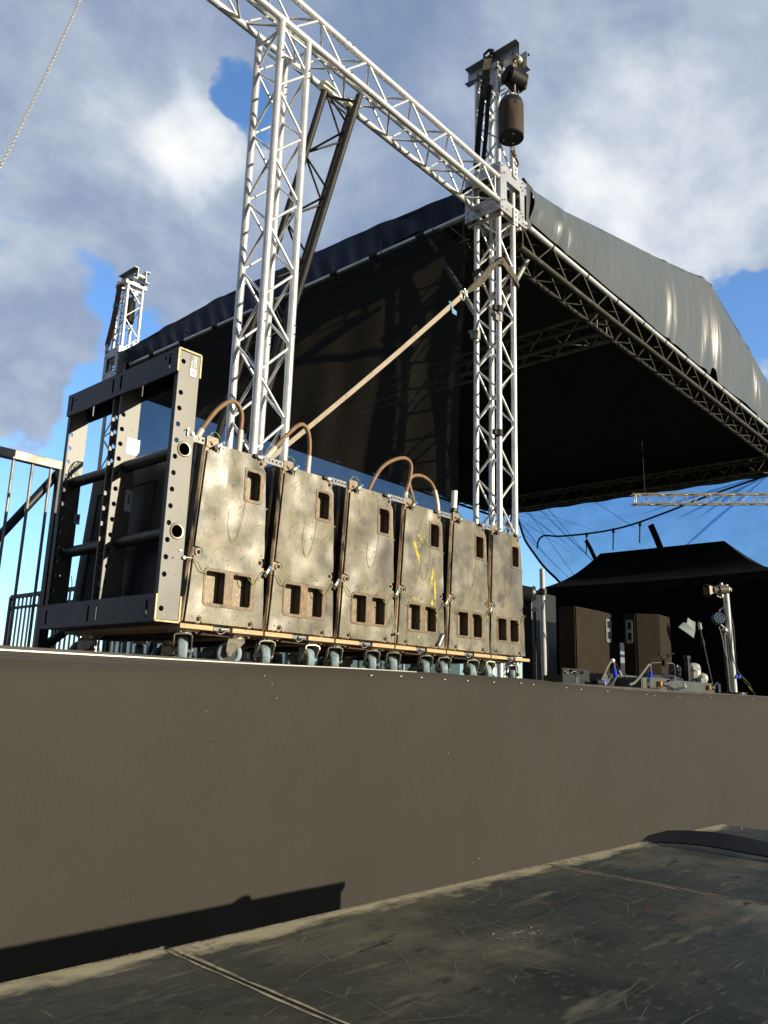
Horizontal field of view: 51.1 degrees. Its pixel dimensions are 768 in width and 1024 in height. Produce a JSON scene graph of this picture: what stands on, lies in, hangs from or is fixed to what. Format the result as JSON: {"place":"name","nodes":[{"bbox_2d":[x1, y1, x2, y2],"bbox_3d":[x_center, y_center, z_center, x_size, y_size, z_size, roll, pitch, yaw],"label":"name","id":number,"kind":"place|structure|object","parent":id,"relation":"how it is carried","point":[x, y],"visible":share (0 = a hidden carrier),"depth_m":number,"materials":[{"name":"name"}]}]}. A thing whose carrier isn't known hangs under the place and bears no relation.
{"place":"outdoors","nodes":[
{"label":"outdoors","id":0,"kind":"place"},
{"bbox_2d":[0,0,81,167],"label":"load chain","id":1,"kind":"object","parent":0,"point":[39,87],"visible":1,"depth_m":4.12,"materials":[{"name":"metal"}]},
{"bbox_2d":[0,946,335,1023],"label":"platform deck","id":2,"kind":"structure","parent":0,"point":[160,985],"depth_m":0.97,"materials":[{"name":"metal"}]},
{"bbox_2d":[0,645,767,696],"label":"stage floor","id":3,"kind":"structure","parent":0,"point":[155,656],"depth_m":2.68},
{"bbox_2d":[0,446,67,647],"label":"hand railing","id":4,"kind":"object","parent":3,"relation":"on","point":[42,640],"visible":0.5,"depth_m":4.30,"materials":[{"name":"silver metal"}]},
{"bbox_2d":[80,266,150,651],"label":"truss tower","id":5,"kind":"structure","parent":3,"relation":"on","point":[133,279],"depth_m":11.66,"materials":[{"name":"metal"}]},
{"bbox_2d":[105,281,122,351],"bbox_3d":[-3.926,-2.836,11.647,0.185,1.091,0.068,-5,-15,26],"label":"round sling","id":6,"kind":"object","parent":5,"relation":"hanging from","point":[116,304],"visible":1,"depth_m":11.64,"materials":[{"name":"fabric"}]},
{"bbox_2d":[102,342,136,380],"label":"sleeve block","id":7,"kind":"structure","parent":5,"relation":"attached to","point":[119,354],"depth_m":11.38,"materials":[{"name":"metal"}]},
{"bbox_2d":[116,288,124,346],"bbox_3d":[-3.817,-2.814,11.640,0.031,0.953,0.049,-10,-17,41],"label":"load chain","id":8,"kind":"object","parent":5,"relation":"hanging from","point":[120,317],"visible":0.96,"depth_m":11.63,"materials":[{"name":"silver metal"}]},
{"bbox_2d":[122,298,135,324],"bbox_3d":[-3.725,-2.937,11.739,0.167,0.360,0.170,-10,-17,41],"label":"chain bag","id":9,"kind":"object","parent":5,"relation":"hanging from","point":[131,308],"visible":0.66,"depth_m":11.68,"materials":[{"name":"black fabric"}]},
{"bbox_2d":[3,586,254,659],"bbox_3d":[-2.842,1.232,8.446,5.125,1.024,0.050,-10,-17,41],"label":"hand railing","id":10,"kind":"object","parent":3,"relation":"on","point":[22,606],"visible":0.09,"depth_m":9.80,"materials":[{"name":"metal"}]},
{"bbox_2d":[65,623,262,660],"bbox_3d":[-1.023,0.619,3.653,0.952,0.154,0.428,-10,-17,41],"label":"loudspeaker dolly","id":11,"kind":"object","parent":3,"relation":"on","point":[229,649],"visible":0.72,"depth_m":3.48,"materials":[{"name":"brown wood"}]},
{"bbox_2d":[72,432,283,630],"bbox_3d":[-0.974,0.142,3.801,0.956,0.833,0.512,-10,-17,41],"label":"loudspeaker cabinet","id":12,"kind":"object","parent":11,"relation":"on","point":[224,574],"visible":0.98,"depth_m":3.50,"materials":[{"name":"brown wood"}]},
{"bbox_2d":[40,346,205,630],"bbox_3d":[-1.167,-0.060,3.639,0.961,1.159,0.194,-10,-17,41],"label":"rigging frame","id":13,"kind":"object","parent":12,"relation":"attached to","point":[122,396],"visible":1,"depth_m":3.55,"materials":[{"name":"paint"}]},
{"bbox_2d":[193,399,243,450],"bbox_3d":[-0.760,-0.379,3.652,0.045,0.325,0.285,-10,-17,41],"label":"power cable","id":14,"kind":"object","parent":12,"relation":"attached to","point":[207,421],"visible":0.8,"depth_m":3.71,"materials":[{"name":"rubber"}]},
{"bbox_2d":[151,632,333,665],"bbox_3d":[-0.733,0.701,3.970,0.952,0.154,0.433,-10,-17,41],"label":"loudspeaker dolly","id":15,"kind":"object","parent":3,"relation":"on","point":[264,652],"visible":0.73,"depth_m":3.80,"materials":[{"name":"brown wood"}]},
{"bbox_2d":[259,456,348,637],"bbox_3d":[-0.687,0.226,4.122,0.956,0.833,0.512,-10,-17,40],"label":"loudspeaker cabinet","id":16,"kind":"object","parent":15,"relation":"on","point":[299,586],"visible":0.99,"depth_m":3.77,"materials":[{"name":"brown wood"}]},
{"bbox_2d":[264,422,311,472],"bbox_3d":[-0.488,-0.312,3.944,0.035,0.327,0.351,-10,-17,41],"label":"power cable","id":17,"kind":"object","parent":16,"relation":"attached to","point":[272,450],"visible":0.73,"depth_m":4.03,"materials":[{"name":"rubber"}]},
{"bbox_2d":[147,88,362,657],"bbox_3d":[-0.917,-0.917,5.909,1.830,4.259,0.345,-9,-17,39],"label":"raking truss","id":18,"kind":"object","parent":3,"relation":"on","point":[325,196],"visible":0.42,"depth_m":5.85,"materials":[{"name":"silver metal"}]},
{"bbox_2d":[317,80,361,108],"bbox_3d":[-0.330,-3.095,5.980,0.098,0.116,0.390,-10,-17,41],"label":"truss coupler","id":19,"kind":"object","parent":18,"relation":"attached to","point":[323,85],"visible":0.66,"depth_m":5.87,"materials":[{"name":"metal"}]},
{"bbox_2d":[104,641,411,670],"bbox_3d":[-0.681,0.787,5.620,0.040,0.720,2.800,-10,-17,41],"label":"hand railing","id":20,"kind":"object","parent":3,"relation":"on","point":[106,649],"depth_m":5.04,"materials":[{"name":"black metal"}]},
{"bbox_2d":[216,19,311,661],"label":"truss tower","id":21,"kind":"structure","parent":3,"relation":"on","point":[260,382],"depth_m":5.19,"materials":[{"name":"metal"}]},
{"bbox_2d":[206,0,499,211],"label":"truss beam","id":22,"kind":"structure","parent":21,"relation":"on","point":[274,16],"depth_m":6.26,"materials":[{"name":"metal"}]},
{"bbox_2d":[264,288,467,465],"bbox_3d":[-0.028,-1.048,5.721,0.027,2.060,2.105,-10,-17,41],"label":"ratchet strap","id":23,"kind":"object","parent":21,"relation":"attached to","point":[395,354],"visible":0.98,"depth_m":5.71,"materials":[{"name":"fabric"}]},
{"bbox_2d":[239,639,393,668],"bbox_3d":[-0.440,0.784,4.291,0.952,0.154,0.428,-10,-17,41],"label":"loudspeaker dolly","id":24,"kind":"object","parent":3,"relation":"on","point":[341,646],"visible":0.61,"depth_m":4.11,"materials":[{"name":"brown wood"}]},
{"bbox_2d":[330,476,406,643],"bbox_3d":[-0.386,0.305,4.436,0.959,0.833,0.512,-10,-17,41],"label":"loudspeaker cabinet","id":25,"kind":"object","parent":24,"relation":"on","point":[364,595],"visible":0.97,"depth_m":4.08,"materials":[{"name":"brown wood"}]},
{"bbox_2d":[284,645,445,671],"bbox_3d":[-0.148,0.867,4.610,0.952,0.154,0.428,-10,-17,41],"label":"loudspeaker dolly","id":26,"kind":"object","parent":3,"relation":"on","point":[423,665],"visible":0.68,"depth_m":4.43,"materials":[{"name":"brown wood"}]},
{"bbox_2d":[389,494,451,649],"bbox_3d":[-0.101,0.390,4.758,0.959,0.833,0.512,-10,-17,40],"label":"loudspeaker cabinet","id":27,"kind":"object","parent":26,"relation":"on","point":[420,605],"visible":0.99,"depth_m":4.41,"materials":[{"name":"brown wood"}]},
{"bbox_2d":[367,456,412,497],"bbox_3d":[0.031,-0.181,4.512,0.030,0.335,0.394,-10,-18,42],"label":"power cable","id":28,"kind":"object","parent":27,"relation":"on","point":[382,467],"visible":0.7,"depth_m":4.58,"materials":[{"name":"rubber"}]},
{"bbox_2d":[408,474,439,509],"bbox_3d":[0.225,-0.083,4.734,0.054,0.274,0.298,-10,-17,41],"label":"power cable","id":29,"kind":"object","parent":27,"relation":"on","point":[435,493],"visible":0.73,"depth_m":4.78,"materials":[{"name":"rubber"}]},
{"bbox_2d":[0,649,767,982],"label":"stage skirt","id":30,"kind":"object","parent":3,"relation":"attached to","point":[148,803],"visible":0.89,"depth_m":2.96,"materials":[{"name":"fabric"}]},
{"bbox_2d":[338,650,489,674],"bbox_3d":[0.143,0.949,4.929,0.952,0.154,0.428,-10,-17,41],"label":"loudspeaker dolly","id":31,"kind":"object","parent":3,"relation":"on","point":[443,666],"visible":0.59,"depth_m":4.75,"materials":[{"name":"brown wood"}]},
{"bbox_2d":[440,509,493,653],"bbox_3d":[0.191,0.471,5.076,0.956,0.833,0.512,-10,-17,41],"label":"loudspeaker cabinet","id":32,"kind":"object","parent":31,"relation":"on","point":[466,611],"visible":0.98,"depth_m":4.72,"materials":[{"name":"brown wood"}]},
{"bbox_2d":[450,490,457,512],"bbox_3d":[0.434,-0.015,4.987,0.048,0.242,0.052,-10,-17,41],"label":"cable end","id":33,"kind":"object","parent":32,"relation":"on","point":[454,494],"visible":0.79,"depth_m":4.99,"materials":[{"name":"silver metal"}]},
{"bbox_2d":[384,655,529,677],"bbox_3d":[0.435,1.032,5.249,0.952,0.154,0.430,-10,-17,41],"label":"loudspeaker dolly","id":34,"kind":"object","parent":3,"relation":"on","point":[486,667],"visible":0.51,"depth_m":5.04,"materials":[{"name":"brown wood"}]},
{"bbox_2d":[484,521,524,656],"bbox_3d":[0.425,0.538,5.345,0.956,0.833,0.424,-9,-16,40],"label":"loudspeaker cabinet","id":35,"kind":"object","parent":34,"relation":"on","point":[505,601],"visible":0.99,"depth_m":5.03,"materials":[{"name":"brown wood"}]},
{"bbox_2d":[465,39,530,677],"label":"truss tower","id":36,"kind":"structure","parent":3,"relation":"on","point":[503,59],"depth_m":7.26,"materials":[{"name":"metal"}]},
{"bbox_2d":[125,177,767,515],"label":"stage roof","id":37,"kind":"structure","parent":36,"relation":"on","point":[587,416],"depth_m":13.46,"materials":[{"name":"black fabric"}]},
{"bbox_2d":[101,229,464,674],"bbox_3d":[-1.458,-0.323,8.935,5.750,4.307,0.122,-10,-17,40],"label":"side mesh","id":38,"kind":"object","parent":37,"relation":"hanging from","point":[357,324],"visible":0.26,"depth_m":8.04,"materials":[{"name":"black fabric"}]},
{"bbox_2d":[129,213,483,365],"bbox_3d":[-1.320,-2.294,9.553,5.821,0.342,0.316,-10,-17,40],"label":"roof truss","id":39,"kind":"object","parent":37,"relation":"attached to","point":[450,224],"visible":0.24,"depth_m":8.12,"materials":[{"name":"metal"}]},
{"bbox_2d":[458,485,495,514],"bbox_3d":[-0.511,-0.974,14.924,0.292,0.392,9.147,-10,-17,41],"label":"roof truss","id":40,"kind":"object","parent":37,"relation":"attached to","point":[470,503],"visible":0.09,"depth_m":17.57,"materials":[{"name":"black metal"}]},
{"bbox_2d":[460,310,610,384],"bbox_3d":[0.379,-1.804,11.363,5.940,0.332,0.292,-10,-17,41],"label":"roof truss","id":41,"kind":"object","parent":37,"relation":"attached to","point":[575,328],"visible":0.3,"depth_m":9.92,"materials":[{"name":"metal"}]},
{"bbox_2d":[518,501,634,581],"bbox_3d":[5.167,1.578,15.794,6.194,4.142,0.199,-10,-17,41],"label":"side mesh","id":42,"kind":"object","parent":37,"relation":"hanging from","point":[539,560],"visible":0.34,"depth_m":17.54,"materials":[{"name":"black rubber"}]},
{"bbox_2d":[536,475,766,548],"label":"swagged cable","id":43,"kind":"object","parent":42,"relation":"attached to","point":[698,499],"visible":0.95,"depth_m":15.95,"materials":[{"name":"black rubber"}]},
{"bbox_2d":[612,528,614,549],"bbox_3d":[4.680,0.556,16.365,0.058,0.451,0.057,8,-14,-25],"label":"hanging tie","id":44,"kind":"object","parent":43,"relation":"hanging from","point":[613,531],"visible":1,"depth_m":16.36,"materials":[{"name":"black plastic"}]},
{"bbox_2d":[638,521,641,542],"bbox_3d":[5.109,0.404,16.012,0.058,0.431,0.057,8,-14,-25],"label":"hanging tie","id":45,"kind":"object","parent":43,"relation":"hanging from","point":[639,524],"visible":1,"depth_m":16.02,"materials":[{"name":"black plastic"}]},
{"bbox_2d":[501,221,767,458],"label":"roof truss","id":46,"kind":"object","parent":37,"relation":"attached to","point":[520,246],"visible":0.91,"depth_m":9.50,"materials":[{"name":"metal"}]},
{"bbox_2d":[630,431,767,505],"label":"ladder truss","id":47,"kind":"object","parent":46,"relation":"hanging from","point":[728,503],"visible":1,"depth_m":12.50,"materials":[{"name":"metal"}]},
{"bbox_2d":[503,455,767,513],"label":"roof truss","id":48,"kind":"object","parent":37,"relation":"attached to","point":[722,464],"visible":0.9,"depth_m":16.07,"materials":[{"name":"metal"}]},
{"bbox_2d":[507,510,511,532],"bbox_3d":[2.800,0.335,17.934,0.248,0.871,0.049,-10,-17,41],"label":"brace pole","id":49,"kind":"object","parent":48,"relation":"attached to","point":[508,531],"visible":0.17,"depth_m":17.93,"materials":[{"name":"metal"}]},
{"bbox_2d":[464,297,473,314],"bbox_3d":[0.645,-2.276,7.697,0.613,1.024,0.050,-11,-18,43],"label":"brace pole","id":50,"kind":"object","parent":36,"relation":"attached to","point":[468,302],"visible":0.19,"depth_m":7.43,"materials":[{"name":"metal"}]},
{"bbox_2d":[468,329,480,340],"bbox_3d":[0.817,-1.591,7.253,0.081,0.095,0.121,-10,-17,41],"label":"tube clamp","id":51,"kind":"object","parent":36,"relation":"attached to","point":[475,334],"visible":1,"depth_m":7.23,"materials":[{"name":"metal"}]},
{"bbox_2d":[473,49,494,169],"bbox_3d":[0.954,-3.874,7.679,0.212,1.325,0.101,-1,-13,13],"label":"round sling","id":52,"kind":"object","parent":36,"relation":"hanging from","point":[486,89],"visible":0.94,"depth_m":7.68,"materials":[{"name":"fabric"}]},
{"bbox_2d":[466,256,518,295],"bbox_3d":[0.858,-2.017,7.172,0.371,0.589,0.851,-10,-17,41],"label":"lifting sling","id":53,"kind":"object","parent":36,"relation":"hanging from","point":[480,280],"visible":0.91,"depth_m":7.22,"materials":[{"name":"fabric"}]},
{"bbox_2d":[465,160,526,243],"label":"sleeve block","id":54,"kind":"structure","parent":36,"relation":"attached to","point":[503,206],"depth_m":7.49,"materials":[{"name":"metal"}]},
{"bbox_2d":[511,150,518,166],"bbox_3d":[1.237,-3.329,7.580,0.033,0.149,0.120,-10,-17,41],"label":"hoist hook","id":55,"kind":"object","parent":54,"relation":"attached to","point":[514,154],"visible":1,"depth_m":7.58,"materials":[{"name":"metal"}]},
{"bbox_2d":[491,312,502,322],"bbox_3d":[1.000,-1.719,7.119,0.081,0.095,0.121,-10,-17,41],"label":"tube clamp","id":56,"kind":"object","parent":36,"relation":"attached to","point":[497,316],"visible":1,"depth_m":7.10,"materials":[{"name":"metal"}]},
{"bbox_2d":[492,304,501,311],"bbox_3d":[1.009,-1.807,7.140,0.062,0.065,0.101,-10,-17,41],"label":"tie strap","id":57,"kind":"object","parent":36,"relation":"attached to","point":[496,308],"visible":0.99,"depth_m":7.12,"materials":[{"name":"black fabric"}]},
{"bbox_2d":[492,429,502,437],"bbox_3d":[0.976,-0.677,6.878,0.062,0.065,0.101,-10,-17,41],"label":"tie strap","id":58,"kind":"object","parent":36,"relation":"attached to","point":[497,432],"visible":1,"depth_m":6.86,"materials":[{"name":"black fabric"}]},
{"bbox_2d":[498,94,523,146],"bbox_3d":[1.185,-3.652,7.484,0.237,0.406,0.236,-10,-17,41],"label":"chain bag","id":59,"kind":"object","parent":36,"relation":"hanging from","point":[511,120],"visible":1,"depth_m":7.40,"materials":[{"name":"fabric"}]},
{"bbox_2d":[501,52,528,93],"bbox_3d":[1.247,-4.217,7.652,0.237,0.408,0.189,11,-16,-36],"label":"chain hoist","id":60,"kind":"object","parent":36,"relation":"hanging from","point":[512,74],"visible":0.94,"depth_m":7.58,"materials":[{"name":"black metal"}]},
{"bbox_2d":[502,259,529,310],"bbox_3d":[1.219,-2.130,7.645,0.050,0.872,0.601,-10,-17,41],"label":"brace pole","id":61,"kind":"object","parent":36,"relation":"attached to","point":[522,269],"visible":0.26,"depth_m":7.77,"materials":[{"name":"metal"}]},
{"bbox_2d":[495,484,508,676],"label":"truss tower","id":62,"kind":"structure","parent":3,"relation":"on","point":[507,494],"depth_m":18.28,"materials":[{"name":"metal"}]},
{"bbox_2d":[531,607,537,679],"bbox_3d":[1.478,1.329,7.808,0.066,0.796,0.171,-4,-14,22],"label":"slim stand","id":63,"kind":"object","parent":3,"relation":"on","point":[534,609],"visible":0.83,"depth_m":7.81,"materials":[{"name":"black metal"}]},
{"bbox_2d":[522,594,556,679],"bbox_3d":[1.631,1.358,8.407,0.126,1.010,0.500,-10,-17,41],"label":"flight case","id":64,"kind":"object","parent":3,"relation":"on","point":[527,667],"visible":0.41,"depth_m":8.31,"materials":[{"name":"metal"}]},
{"bbox_2d":[539,568,550,679],"bbox_3d":[1.547,1.157,7.866,0.254,1.168,0.359,-10,-17,41],"label":"light stand","id":65,"kind":"object","parent":3,"relation":"on","point":[544,652],"visible":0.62,"depth_m":7.79,"materials":[{"name":"silver metal"}]},
{"bbox_2d":[522,585,546,603],"bbox_3d":[1.434,0.800,7.787,0.295,0.193,0.178,0,-13,8],"label":"par lamp","id":66,"kind":"object","parent":65,"relation":"attached to","point":[529,593],"visible":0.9,"depth_m":7.73,"materials":[{"name":"black metal"}]},
{"bbox_2d":[544,668,589,683],"bbox_3d":[1.169,1.045,5.093,0.169,0.097,0.345,-10,-17,41],"label":"distribution box","id":67,"kind":"object","parent":3,"relation":"on","point":[565,676],"visible":0.89,"depth_m":5.01,"materials":[{"name":"black plastic"}]},
{"bbox_2d":[558,606,612,674],"bbox_3d":[2.039,1.393,8.070,0.226,0.808,0.814,-10,-17,41],"label":"stage monitor","id":68,"kind":"object","parent":3,"relation":"on","point":[585,638],"visible":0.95,"depth_m":7.87,"materials":[{"name":"wood"}]},
{"bbox_2d":[591,678,607,685],"bbox_3d":[1.410,1.101,5.189,0.054,0.058,0.229,-8,-16,36],"label":"floor plug","id":69,"kind":"object","parent":3,"relation":"on","point":[602,681],"visible":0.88,"depth_m":5.12,"materials":[{"name":"black plastic"}]},
{"bbox_2d":[572,673,636,685],"bbox_3d":[1.567,1.200,5.707,0.345,0.090,0.520,-10,-17,41],"label":"lamp bar","id":70,"kind":"object","parent":3,"relation":"on","point":[610,679],"visible":0.33,"depth_m":5.50,"materials":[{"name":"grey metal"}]},
{"bbox_2d":[600,659,621,679],"bbox_3d":[1.495,1.068,5.372,0.046,0.181,0.376,-9,-17,39],"label":"connector cable","id":71,"kind":"object","parent":3,"relation":"on","point":[614,672],"visible":0.94,"depth_m":5.45,"materials":[{"name":"rubber"}]},
{"bbox_2d":[612,642,624,674],"bbox_3d":[2.576,1.684,8.914,0.356,0.658,0.310,-10,-17,41],"label":"equipment rack","id":72,"kind":"object","parent":3,"relation":"on","point":[618,655],"visible":0.09,"depth_m":8.78,"materials":[{"name":"black metal"}]},
{"bbox_2d":[623,613,671,676],"bbox_3d":[2.723,1.474,8.311,0.371,0.798,0.563,-10,-17,41],"label":"stage monitor","id":73,"kind":"object","parent":3,"relation":"on","point":[647,636],"visible":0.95,"depth_m":8.16,"materials":[{"name":"wood"}]},
{"bbox_2d":[545,541,767,695],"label":"gazebo tent","id":74,"kind":"object","parent":3,"relation":"on","point":[669,581],"visible":0.62,"depth_m":13.51,"materials":[{"name":"black fabric"}]},
{"bbox_2d":[584,539,595,559],"bbox_3d":[4.247,0.782,16.496,0.049,0.499,0.342,8,-15,-27],"label":"black tape strip","id":75,"kind":"object","parent":74,"relation":"attached to","point":[590,548],"visible":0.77,"depth_m":16.50,"materials":[{"name":"fabric"}]},
{"bbox_2d":[648,523,662,547],"bbox_3d":[5.290,0.506,15.614,0.066,0.625,0.361,8,-14,-25],"label":"black tape strip","id":76,"kind":"object","parent":74,"relation":"attached to","point":[655,535],"visible":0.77,"depth_m":15.63,"materials":[{"name":"fabric"}]},
{"bbox_2d":[617,675,720,692],"bbox_3d":[2.153,1.295,6.051,0.280,0.110,1.432,-10,-17,41],"label":"lamp bar","id":77,"kind":"object","parent":3,"relation":"on","point":[672,683],"visible":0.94,"depth_m":5.78,"materials":[{"name":"grey metal"}]},
{"bbox_2d":[628,664,651,685],"bbox_3d":[1.743,1.103,5.445,0.043,0.163,0.441,-7,-16,34],"label":"connector cable","id":78,"kind":"object","parent":77,"relation":"on","point":[642,673],"visible":0.95,"depth_m":5.47,"materials":[{"name":"grey rubber"}]},
{"bbox_2d":[690,663,707,682],"bbox_3d":[3.005,1.603,7.707,0.194,0.305,0.169,-4,-14,25],"label":"white lamp","id":79,"kind":"object","parent":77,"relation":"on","point":[695,669],"visible":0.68,"depth_m":7.69,"materials":[{"name":"plastic"}]},
{"bbox_2d":[668,655,700,681],"bbox_3d":[2.578,1.401,6.946,0.155,0.320,0.438,-10,-17,41],"label":"moving lamp","id":80,"kind":"object","parent":3,"relation":"on","point":[687,659],"visible":0.59,"depth_m":6.95,"materials":[{"name":"black plastic"}]},
{"bbox_2d":[697,621,714,690],"bbox_3d":[3.341,1.522,8.329,0.043,0.764,0.284,-11,-18,43],"label":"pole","id":81,"kind":"object","parent":3,"relation":"on","point":[700,628],"visible":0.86,"depth_m":8.32,"materials":[{"name":"black metal"}]},
{"bbox_2d":[678,618,694,637],"bbox_3d":[3.125,1.194,8.292,0.180,0.203,0.048,4,-13,-9],"label":"cloth scrap","id":82,"kind":"object","parent":81,"relation":"hanging from","point":[688,627],"visible":1,"depth_m":8.29,"materials":[{"name":"white fabric"}]},
{"bbox_2d":[722,633,732,691],"bbox_3d":[2.962,1.305,6.921,0.067,0.522,0.160,-6,-15,30],"label":"stand","id":83,"kind":"object","parent":3,"relation":"on","point":[726,666],"visible":0.81,"depth_m":6.91,"materials":[{"name":"grey metal"}]},
{"bbox_2d":[722,585,754,694],"bbox_3d":[3.078,1.124,7.032,0.199,0.939,0.394,-22,-27,60],"label":"light stand","id":84,"kind":"object","parent":3,"relation":"on","point":[732,662],"visible":0.9,"depth_m":6.92,"materials":[{"name":"silver metal"}]},
{"bbox_2d":[703,583,731,597],"bbox_3d":[2.914,0.684,6.988,0.238,0.136,0.115,3,-13,-6],"label":"spot lamp","id":85,"kind":"object","parent":84,"relation":"attached to","point":[721,589],"visible":1,"depth_m":6.96,"materials":[{"name":"metal"}]},
{"bbox_2d":[711,607,727,658],"bbox_3d":[2.917,1.047,6.952,0.126,0.445,0.110,-1,-13,13],"label":"led lamp","id":86,"kind":"object","parent":84,"relation":"attached to","point":[718,618],"visible":1,"depth_m":6.96,"materials":[{"name":"black plastic"}]},
{"bbox_2d":[0,0,767,677],"label":"sky","id":87,"kind":"structure","parent":0,"point":[646,121],"materials":[{"name":"blue"}]},
{"bbox_2d":[167,864,767,1023],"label":"platform deck","id":88,"kind":"structure","parent":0,"point":[545,944],"depth_m":1.17,"materials":[{"name":"paint"},{"name":"plywood"}]},
{"bbox_2d":[642,652,675,679],"bbox_3d":[2.283,1.311,6.621,0.329,0.312,0.160,5,-13,-13],"label":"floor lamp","id":89,"kind":"object","parent":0,"point":[663,663],"visible":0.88,"depth_m":6.63,"materials":[{"name":"black metal"}]},
{"label":"ground","id":90,"kind":"structure","parent":0,"visible":0},
{"bbox_2d":[545,824,767,905],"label":"platform deck","id":91,"kind":"structure","parent":90,"relation":"on","point":[728,874],"depth_m":1.87,"materials":[{"name":"paint"},{"name":"plywood"}]},
{"bbox_2d":[641,830,767,857],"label":"webbing strap","id":92,"kind":"object","parent":91,"relation":"on","point":[745,845],"visible":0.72,"depth_m":2.10,"materials":[{"name":"black fabric"}]}
]}

